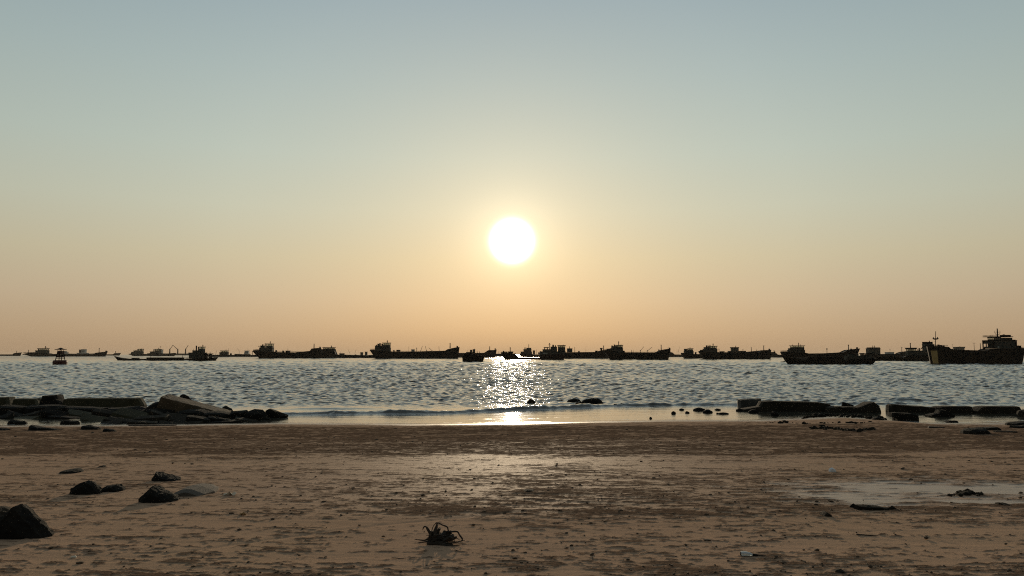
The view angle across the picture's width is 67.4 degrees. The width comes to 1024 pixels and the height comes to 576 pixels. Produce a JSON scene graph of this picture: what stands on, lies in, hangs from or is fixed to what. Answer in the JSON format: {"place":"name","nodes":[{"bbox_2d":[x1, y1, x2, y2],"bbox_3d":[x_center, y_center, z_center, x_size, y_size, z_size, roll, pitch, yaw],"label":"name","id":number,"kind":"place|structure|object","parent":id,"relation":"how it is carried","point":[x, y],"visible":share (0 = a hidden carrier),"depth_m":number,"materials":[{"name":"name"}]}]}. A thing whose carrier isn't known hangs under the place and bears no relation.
{"place":"outdoors","nodes":[
{"label":"outdoors","id":0,"kind":"place"},
{"bbox_2d":[0,417,1023,575],"bbox_3d":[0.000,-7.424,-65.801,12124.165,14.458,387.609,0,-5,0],"label":"beach","id":1,"kind":"structure","parent":0,"point":[956,538],"depth_m":10.97,"materials":[{"name":"sand"}]},
{"bbox_2d":[0,412,13,418],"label":"rubble stone","id":2,"kind":"object","parent":1,"relation":"on","point":[7,416],"visible":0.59,"depth_m":36.09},
{"bbox_2d":[0,396,14,404],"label":"concrete block","id":3,"kind":"structure","parent":1,"relation":"on","point":[6,400],"depth_m":43.95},
{"bbox_2d":[0,505,15,514],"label":"rock","id":4,"kind":"object","parent":1,"relation":"on","point":[5,509],"visible":0.22,"depth_m":9.18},
{"bbox_2d":[0,404,26,414],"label":"rock","id":5,"kind":"object","parent":1,"relation":"on","point":[17,408],"visible":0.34,"depth_m":38.38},
{"bbox_2d":[7,420,26,423],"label":"rock","id":6,"kind":"object","parent":1,"relation":"on","point":[16,422],"visible":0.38,"depth_m":33.15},
{"bbox_2d":[12,398,40,405],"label":"concrete block","id":7,"kind":"structure","parent":1,"relation":"on","point":[29,401],"depth_m":43.39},
{"bbox_2d":[0,504,53,539],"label":"rock","id":8,"kind":"object","parent":1,"relation":"on","point":[23,521],"visible":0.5,"depth_m":8.15,"materials":[{"name":"stone"}]},
{"bbox_2d":[14,415,43,418],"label":"rubble stone","id":9,"kind":"object","parent":1,"relation":"on","point":[29,417],"visible":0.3,"depth_m":36.34,"materials":[{"name":"stone"}]},
{"bbox_2d":[24,410,45,417],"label":"rubble stone","id":10,"kind":"object","parent":1,"relation":"on","point":[33,413],"visible":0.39,"depth_m":36.69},
{"bbox_2d":[28,425,62,430],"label":"rock","id":11,"kind":"object","parent":1,"relation":"on","point":[33,428],"visible":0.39,"depth_m":28.57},
{"bbox_2d":[23,404,68,414],"bbox_3d":[-23.354,6.314,38.904,2.445,0.888,1.476,0,-5,0],"label":"rock","id":12,"kind":"object","parent":1,"relation":"on","point":[36,408],"visible":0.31,"depth_m":38.36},
{"bbox_2d":[39,395,63,404],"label":"rock","id":13,"kind":"object","parent":1,"relation":"on","point":[51,399],"visible":0.41,"depth_m":41.76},
{"bbox_2d":[46,415,80,418],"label":"rubble stone","id":14,"kind":"object","parent":1,"relation":"on","point":[60,417],"visible":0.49,"depth_m":35.89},
{"bbox_2d":[60,419,79,423],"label":"rock","id":15,"kind":"object","parent":1,"relation":"on","point":[66,421],"visible":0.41,"depth_m":33.16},
{"bbox_2d":[59,468,83,473],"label":"rock","id":16,"kind":"object","parent":1,"relation":"on","point":[72,471],"visible":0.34,"depth_m":14.32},
{"bbox_2d":[68,409,90,416],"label":"rubble stone","id":17,"kind":"object","parent":1,"relation":"on","point":[73,412],"visible":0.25,"depth_m":37.57,"materials":[{"name":"stone"}]},
{"bbox_2d":[70,480,101,494],"bbox_3d":[-6.409,3.058,11.568,0.455,0.314,0.323,0,-5,0],"label":"rock","id":18,"kind":"object","parent":1,"relation":"on","point":[90,487],"visible":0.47,"depth_m":11.45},
{"bbox_2d":[65,405,110,411],"bbox_3d":[-21.313,6.340,38.904,2.316,0.779,1.506,0,-5,0],"label":"rock","id":19,"kind":"object","parent":1,"relation":"on","point":[87,408],"visible":0.33,"depth_m":38.43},
{"bbox_2d":[81,425,101,429],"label":"rock","id":20,"kind":"object","parent":1,"relation":"on","point":[85,427],"visible":0.45,"depth_m":29.07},
{"bbox_2d":[80,413,105,420],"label":"rubble stone","id":21,"kind":"object","parent":1,"relation":"on","point":[86,417],"visible":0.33,"depth_m":35.15,"materials":[{"name":"stone"}]},
{"bbox_2d":[91,407,115,416],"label":"rubble stone","id":22,"kind":"object","parent":1,"relation":"on","point":[101,412],"visible":0.45,"depth_m":36.95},
{"bbox_2d":[63,398,146,406],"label":"concrete beam","id":23,"kind":"structure","parent":1,"relation":"on","point":[113,402],"depth_m":40.94,"materials":[{"name":"concrete"}]},
{"bbox_2d":[103,428,116,431],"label":"rock","id":24,"kind":"object","parent":1,"relation":"on","point":[108,430],"visible":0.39,"depth_m":27.51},
{"bbox_2d":[101,418,122,423],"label":"rubble stone","id":25,"kind":"object","parent":1,"relation":"on","point":[115,421],"visible":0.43,"depth_m":33.56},
{"bbox_2d":[102,484,125,491],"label":"rock","id":26,"kind":"object","parent":1,"relation":"on","point":[115,488],"visible":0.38,"depth_m":11.77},
{"bbox_2d":[103,415,133,422],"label":"rubble stone","id":27,"kind":"object","parent":1,"relation":"on","point":[124,420],"visible":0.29,"depth_m":34.01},
{"bbox_2d":[108,406,144,410],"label":"rock","id":28,"kind":"object","parent":1,"relation":"on","point":[140,408],"visible":0.22,"depth_m":38.00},
{"bbox_2d":[112,407,148,417],"bbox_3d":[-18.197,6.122,36.618,1.573,0.820,0.748,0,-5,0],"label":"rubble stone","id":29,"kind":"object","parent":1,"relation":"on","point":[122,412],"visible":0.55,"depth_m":36.58,"materials":[{"name":"stone"}]},
{"bbox_2d":[127,419,157,423],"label":"rubble stone","id":30,"kind":"object","parent":1,"relation":"on","point":[130,421],"visible":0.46,"depth_m":33.20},
{"bbox_2d":[143,404,157,411],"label":"rock","id":31,"kind":"object","parent":1,"relation":"on","point":[150,406],"visible":0.13,"depth_m":37.71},
{"bbox_2d":[134,414,169,421],"bbox_3d":[-16.086,5.835,34.301,1.387,0.366,0.607,0,-5,0],"label":"rubble stone","id":32,"kind":"object","parent":1,"relation":"on","point":[163,417],"visible":0.7,"depth_m":34.09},
{"bbox_2d":[128,424,176,425],"bbox_3d":[-14.952,5.853,31.918,2.117,0.366,0.169,0,-5,0],"label":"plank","id":33,"kind":"object","parent":1,"relation":"on","point":[154,425],"visible":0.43,"depth_m":31.86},
{"bbox_2d":[148,409,164,415],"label":"rubble stone","id":34,"kind":"object","parent":1,"relation":"on","point":[153,412],"visible":0.36,"depth_m":35.76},
{"bbox_2d":[138,485,179,502],"bbox_3d":[-4.963,2.967,10.860,0.567,0.347,0.492,0,-5,0],"label":"rock","id":35,"kind":"object","parent":1,"relation":"on","point":[157,494],"visible":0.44,"depth_m":10.70,"materials":[{"name":"stone"}]},
{"bbox_2d":[145,408,173,412],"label":"rock","id":36,"kind":"object","parent":1,"relation":"on","point":[161,410],"visible":0.2,"depth_m":37.09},
{"bbox_2d":[153,472,181,480],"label":"rock","id":37,"kind":"object","parent":1,"relation":"on","point":[161,476],"visible":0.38,"depth_m":13.05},
{"bbox_2d":[159,421,182,423],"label":"rubble stone","id":38,"kind":"object","parent":1,"relation":"on","point":[162,422],"visible":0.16,"depth_m":33.29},
{"bbox_2d":[165,412,187,421],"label":"rubble stone","id":39,"kind":"object","parent":1,"relation":"on","point":[173,417],"visible":0.41,"depth_m":34.67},
{"bbox_2d":[179,394,191,399],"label":"rock","id":40,"kind":"object","parent":1,"relation":"on","point":[185,396],"visible":0.14,"depth_m":39.49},
{"bbox_2d":[177,409,207,415],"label":"rock","id":41,"kind":"object","parent":1,"relation":"on","point":[197,412],"visible":0.29,"depth_m":36.45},
{"bbox_2d":[183,420,202,423],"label":"rubble stone","id":42,"kind":"object","parent":1,"relation":"on","point":[193,422],"visible":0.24,"depth_m":33.41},
{"bbox_2d":[157,394,231,412],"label":"concrete slab","id":43,"kind":"structure","parent":1,"relation":"on","point":[176,404],"depth_m":37.28,"materials":[{"name":"concrete"}]},
{"bbox_2d":[175,483,218,496],"bbox_3d":[-4.713,3.113,11.647,0.901,0.243,0.845,0,-5,0],"label":"rock","id":44,"kind":"object","parent":1,"relation":"on","point":[200,489],"visible":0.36,"depth_m":11.47,"materials":[{"name":"stone"}]},
{"bbox_2d":[185,415,210,422],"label":"rubble stone","id":45,"kind":"object","parent":1,"relation":"on","point":[197,418],"visible":0.69,"depth_m":33.76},
{"bbox_2d":[203,411,231,418],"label":"rock","id":46,"kind":"object","parent":1,"relation":"on","point":[223,414],"visible":0.41,"depth_m":35.84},
{"bbox_2d":[208,416,232,421],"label":"rubble stone","id":47,"kind":"object","parent":1,"relation":"on","point":[213,418],"visible":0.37,"depth_m":34.06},
{"bbox_2d":[209,420,243,422],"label":"rubble stone","id":48,"kind":"object","parent":1,"relation":"on","point":[237,421],"visible":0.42,"depth_m":33.75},
{"bbox_2d":[229,410,246,418],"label":"rock","id":49,"kind":"object","parent":1,"relation":"on","point":[235,414],"visible":0.33,"depth_m":35.73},
{"bbox_2d":[234,417,256,420],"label":"rubble stone","id":50,"kind":"object","parent":1,"relation":"on","point":[242,418],"visible":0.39,"depth_m":34.82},
{"bbox_2d":[245,409,268,419],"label":"rock","id":51,"kind":"object","parent":1,"relation":"on","point":[259,414],"visible":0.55,"depth_m":35.20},
{"bbox_2d":[266,409,287,417],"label":"rock","id":52,"kind":"object","parent":1,"relation":"on","point":[272,413],"visible":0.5,"depth_m":36.37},
{"bbox_2d":[415,522,464,545],"bbox_3d":[-0.732,2.533,7.919,0.501,0.231,0.230,-1,-5,16],"label":"driftwood","id":53,"kind":"object","parent":1,"relation":"on","point":[443,538],"visible":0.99,"depth_m":7.89,"materials":[{"name":"wood"}]},
{"bbox_2d":[1,427,1023,575],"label":"sand pellets","id":54,"kind":"object","parent":1,"relation":"on","point":[830,500],"visible":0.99,"depth_m":9.79},
{"bbox_2d":[567,398,580,401],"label":"rock","id":55,"kind":"object","parent":1,"relation":"on","point":[574,400],"visible":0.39,"depth_m":47.45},
{"bbox_2d":[583,398,603,403],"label":"rock","id":56,"kind":"object","parent":1,"relation":"on","point":[593,401],"visible":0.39,"depth_m":46.66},
{"bbox_2d":[693,407,704,410],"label":"rock","id":57,"kind":"object","parent":1,"relation":"on","point":[698,409],"visible":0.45,"depth_m":41.15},
{"bbox_2d":[737,398,760,407],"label":"concrete block","id":58,"kind":"structure","parent":1,"relation":"on","point":[747,402],"depth_m":43.39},
{"bbox_2d":[740,551,765,555],"bbox_3d":[2.300,2.523,7.279,0.268,0.048,0.058,-1,-5,6],"label":"plastic bottle","id":59,"kind":"object","parent":1,"relation":"on","point":[744,553],"visible":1,"depth_m":7.27,"materials":[{"name":"white"}]},
{"bbox_2d":[747,409,758,412],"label":"rock","id":60,"kind":"object","parent":1,"relation":"on","point":[752,411],"visible":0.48,"depth_m":39.64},
{"bbox_2d":[740,401,829,411],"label":"concrete beam","id":61,"kind":"structure","parent":1,"relation":"on","point":[788,406],"depth_m":40.55,"materials":[{"name":"concrete"}]},
{"bbox_2d":[765,420,871,423],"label":"seaweed bits","id":62,"kind":"object","parent":1,"relation":"on","point":[784,421],"visible":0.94,"depth_m":31.43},
{"bbox_2d":[820,510,831,516],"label":"sand clod","id":63,"kind":"object","parent":1,"relation":"on","point":[824,513],"visible":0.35,"depth_m":9.53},
{"bbox_2d":[835,568,845,572],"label":"sand clod","id":64,"kind":"object","parent":1,"relation":"on","point":[838,570],"visible":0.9,"depth_m":6.65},
{"bbox_2d":[809,425,875,431],"bbox_3d":[11.702,5.028,27.513,2.365,0.251,3.145,-4,-6,40],"label":"seaweed strip","id":65,"kind":"object","parent":1,"relation":"on","point":[823,427],"visible":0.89,"depth_m":27.17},
{"bbox_2d":[802,413,886,419],"bbox_3d":[15.876,6.127,36.481,3.536,0.246,4.797,-3,-6,32],"label":"seaweed line","id":66,"kind":"object","parent":1,"relation":"on","point":[834,414],"visible":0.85,"depth_m":37.01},
{"bbox_2d":[824,401,881,412],"bbox_3d":[17.822,6.437,40.228,2.845,0.960,0.982,0,-5,0],"label":"rock","id":67,"kind":"object","parent":1,"relation":"on","point":[868,407],"visible":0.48,"depth_m":39.79,"materials":[{"name":"stone"}]},
{"bbox_2d":[849,503,894,509],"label":"seaweed shreds","id":68,"kind":"object","parent":1,"relation":"on","point":[890,507],"visible":0.29,"depth_m":10.03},
{"bbox_2d":[854,504,891,510],"bbox_3d":[4.749,2.928,10.056,0.559,0.191,0.213,0,-5,0],"label":"sunken log","id":69,"kind":"object","parent":1,"relation":"on","point":[867,507],"visible":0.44,"depth_m":9.98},
{"bbox_2d":[888,412,918,420],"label":"concrete block","id":70,"kind":"structure","parent":1,"relation":"on","point":[903,416],"depth_m":34.99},
{"bbox_2d":[885,404,933,412],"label":"concrete slab","id":71,"kind":"structure","parent":1,"relation":"on","point":[904,408],"depth_m":39.80,"materials":[{"name":"concrete"}]},
{"bbox_2d":[925,409,955,416],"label":"rock","id":72,"kind":"object","parent":1,"relation":"on","point":[940,413],"visible":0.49,"depth_m":37.08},
{"bbox_2d":[932,406,972,412],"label":"concrete slab","id":73,"kind":"structure","parent":1,"relation":"on","point":[959,409],"depth_m":39.44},
{"bbox_2d":[947,488,983,496],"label":"seaweed scraps","id":74,"kind":"object","parent":1,"relation":"on","point":[958,492],"visible":0.89,"depth_m":11.36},
{"bbox_2d":[961,491,971,495],"bbox_3d":[6.712,3.098,11.377,0.486,0.172,0.226,0,-5,0],"label":"seaweed clump","id":75,"kind":"object","parent":1,"relation":"on","point":[965,493],"visible":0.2,"depth_m":11.28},
{"bbox_2d":[959,427,990,434],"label":"rock","id":76,"kind":"object","parent":1,"relation":"on","point":[980,431],"visible":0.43,"depth_m":24.19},
{"bbox_2d":[979,426,1000,430],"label":"rock","id":77,"kind":"object","parent":1,"relation":"on","point":[992,428],"visible":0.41,"depth_m":26.92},
{"bbox_2d":[972,406,1020,413],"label":"concrete slab","id":78,"kind":"structure","parent":1,"relation":"on","point":[995,409],"depth_m":39.07,"materials":[{"name":"concrete"}]},
{"bbox_2d":[995,501,1010,505],"bbox_3d":[6.647,2.964,10.374,0.257,0.136,0.272,0,-5,0],"label":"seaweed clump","id":79,"kind":"object","parent":1,"relation":"on","point":[1001,503],"visible":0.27,"depth_m":10.37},
{"bbox_2d":[993,430,1017,432],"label":"rock","id":80,"kind":"object","parent":1,"relation":"on","point":[1006,431],"visible":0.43,"depth_m":25.45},
{"bbox_2d":[1006,421,1023,425],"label":"rock","id":81,"kind":"object","parent":1,"relation":"on","point":[1015,423],"visible":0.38,"depth_m":31.57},
{"bbox_2d":[1009,425,1023,427],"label":"rock","id":82,"kind":"object","parent":1,"relation":"on","point":[1017,426],"visible":0.41,"depth_m":29.72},
{"bbox_2d":[1016,409,1023,416],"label":"rock","id":83,"kind":"object","parent":1,"relation":"on","point":[1019,413],"visible":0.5,"depth_m":37.21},
{"bbox_2d":[0,355,1023,424],"bbox_3d":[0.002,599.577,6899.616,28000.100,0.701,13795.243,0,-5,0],"label":"sea","id":84,"kind":"structure","parent":0,"point":[396,390],"depth_m":72.09,"materials":[{"name":"liquid"}]},
{"bbox_2d":[0,351,21,355],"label":"cargo ship","id":85,"kind":"object","parent":84,"relation":"on","point":[16,354],"visible":0.85,"depth_m":1544.24,"materials":[{"name":"black paint"}]},
{"bbox_2d":[52,348,67,364],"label":"channel buoy","id":86,"kind":"object","parent":84,"relation":"on","point":[61,361],"visible":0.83,"depth_m":226.35,"materials":[{"name":"red paint"}]},
{"bbox_2d":[22,346,107,355],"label":"cargo ship","id":87,"kind":"object","parent":84,"relation":"on","point":[40,352],"visible":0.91,"depth_m":1108.57,"materials":[{"name":"black paint"}]},
{"bbox_2d":[77,349,94,353],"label":"cargo ship","id":88,"kind":"object","parent":84,"relation":"on","point":[82,351],"visible":0.36,"depth_m":2404.74,"materials":[{"name":"paint"}]},
{"bbox_2d":[84,351,120,355],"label":"cargo ship","id":89,"kind":"object","parent":84,"relation":"on","point":[116,354],"visible":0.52,"depth_m":2060.11,"materials":[{"name":"black paint"}]},
{"bbox_2d":[129,349,148,355],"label":"cargo ship","id":90,"kind":"object","parent":84,"relation":"on","point":[138,352],"visible":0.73,"depth_m":1543.88,"materials":[{"name":"black paint"}]},
{"bbox_2d":[147,348,175,355],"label":"cargo ship","id":91,"kind":"object","parent":84,"relation":"on","point":[156,352],"visible":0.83,"depth_m":1394.65,"materials":[{"name":"black paint"}]},
{"bbox_2d":[114,345,217,360],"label":"river barge","id":92,"kind":"object","parent":84,"relation":"on","point":[198,354],"visible":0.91,"depth_m":368.82,"materials":[{"name":"black paint"}]},
{"bbox_2d":[161,345,187,354],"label":"cargo ship","id":93,"kind":"object","parent":84,"relation":"on","point":[177,353],"visible":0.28,"depth_m":2541.00,"materials":[{"name":"paint"}]},
{"bbox_2d":[208,349,256,356],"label":"cargo ship","id":94,"kind":"object","parent":84,"relation":"on","point":[224,354],"visible":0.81,"depth_m":959.85,"materials":[{"name":"black paint"}]},
{"bbox_2d":[253,341,320,357],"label":"cargo ship","id":95,"kind":"object","parent":84,"relation":"on","point":[265,351],"visible":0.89,"depth_m":599.24,"materials":[{"name":"black paint"}]},
{"bbox_2d":[321,346,374,357],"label":"cargo ship","id":96,"kind":"object","parent":84,"relation":"on","point":[329,353],"visible":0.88,"depth_m":644.03,"materials":[{"name":"paint"}]},
{"bbox_2d":[348,350,372,355],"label":"cargo ship","id":97,"kind":"object","parent":84,"relation":"on","point":[361,353],"visible":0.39,"depth_m":1055.02,"materials":[{"name":"paint"}]},
{"bbox_2d":[370,340,459,358],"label":"cargo ship","id":98,"kind":"object","parent":84,"relation":"on","point":[381,351],"visible":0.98,"depth_m":560.48,"materials":[{"name":"black paint"}]},
{"bbox_2d":[462,352,483,361],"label":"work boat","id":99,"kind":"object","parent":84,"relation":"on","point":[468,357],"visible":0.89,"depth_m":310.55,"materials":[{"name":"black paint"}]},
{"bbox_2d":[458,346,496,357],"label":"cargo ship","id":100,"kind":"object","parent":84,"relation":"on","point":[489,353],"visible":0.65,"depth_m":732.05,"materials":[{"name":"paint"}]},
{"bbox_2d":[519,347,539,356],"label":"cargo ship","id":101,"kind":"object","parent":84,"relation":"on","point":[526,352],"visible":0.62,"depth_m":900.25,"materials":[{"name":"paint"}]},
{"bbox_2d":[501,343,565,359],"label":"cargo ship","id":102,"kind":"object","parent":84,"relation":"on","point":[552,353],"visible":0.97,"depth_m":440.76,"materials":[{"name":"red paint"}]},
{"bbox_2d":[565,346,608,358],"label":"cargo ship","id":103,"kind":"object","parent":84,"relation":"on","point":[570,354],"visible":0.67,"depth_m":552.97,"materials":[{"name":"paint"}]},
{"bbox_2d":[603,341,670,359],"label":"cargo ship","id":104,"kind":"object","parent":84,"relation":"on","point":[615,352],"visible":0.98,"depth_m":440.07,"materials":[{"name":"black paint"}]},
{"bbox_2d":[669,350,682,356],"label":"cargo ship","id":105,"kind":"object","parent":84,"relation":"on","point":[671,354],"visible":0.38,"depth_m":919.32,"materials":[{"name":"paint"}]},
{"bbox_2d":[681,347,756,358],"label":"cargo ship","id":106,"kind":"object","parent":84,"relation":"on","point":[687,353],"visible":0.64,"depth_m":561.10,"materials":[{"name":"paint"}]},
{"bbox_2d":[698,345,770,358],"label":"cargo ship","id":107,"kind":"object","parent":84,"relation":"on","point":[707,352],"visible":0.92,"depth_m":484.56,"materials":[{"name":"black paint"}]},
{"bbox_2d":[727,346,773,352],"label":"cargo ship","id":108,"kind":"object","parent":84,"relation":"on","point":[735,349],"visible":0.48,"depth_m":882.68,"materials":[{"name":"paint"}]},
{"bbox_2d":[771,351,781,356],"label":"cargo ship","id":109,"kind":"object","parent":84,"relation":"on","point":[774,354],"visible":0.25,"depth_m":758.05,"materials":[{"name":"paint"}]},
{"bbox_2d":[780,343,859,359],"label":"cargo ship","id":110,"kind":"object","parent":84,"relation":"on","point":[796,352],"visible":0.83,"depth_m":344.93,"materials":[{"name":"paint"}]},
{"bbox_2d":[781,353,877,363],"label":"river barge","id":111,"kind":"object","parent":84,"relation":"on","point":[864,358],"visible":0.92,"depth_m":230.59,"materials":[{"name":"black paint"}]},
{"bbox_2d":[865,346,904,356],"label":"cargo ship","id":112,"kind":"object","parent":84,"relation":"on","point":[874,350],"visible":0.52,"depth_m":608.20,"materials":[{"name":"paint"}]},
{"bbox_2d":[872,341,933,360],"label":"cargo ship","id":113,"kind":"object","parent":84,"relation":"on","point":[911,354],"visible":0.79,"depth_m":353.46,"materials":[{"name":"black paint"}]},
{"bbox_2d":[953,347,964,349],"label":"cargo ship","id":114,"kind":"object","parent":84,"relation":"on","point":[959,348],"visible":0.28,"depth_m":1730.57,"materials":[{"name":"paint"}]},
{"bbox_2d":[926,328,1023,363],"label":"landing ship","id":115,"kind":"object","parent":84,"relation":"on","point":[998,350],"visible":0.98,"depth_m":243.00,"materials":[{"name":"paint"}]},
{"bbox_2d":[0,0,1023,354],"label":"sky","id":116,"kind":"structure","parent":0,"point":[238,176],"materials":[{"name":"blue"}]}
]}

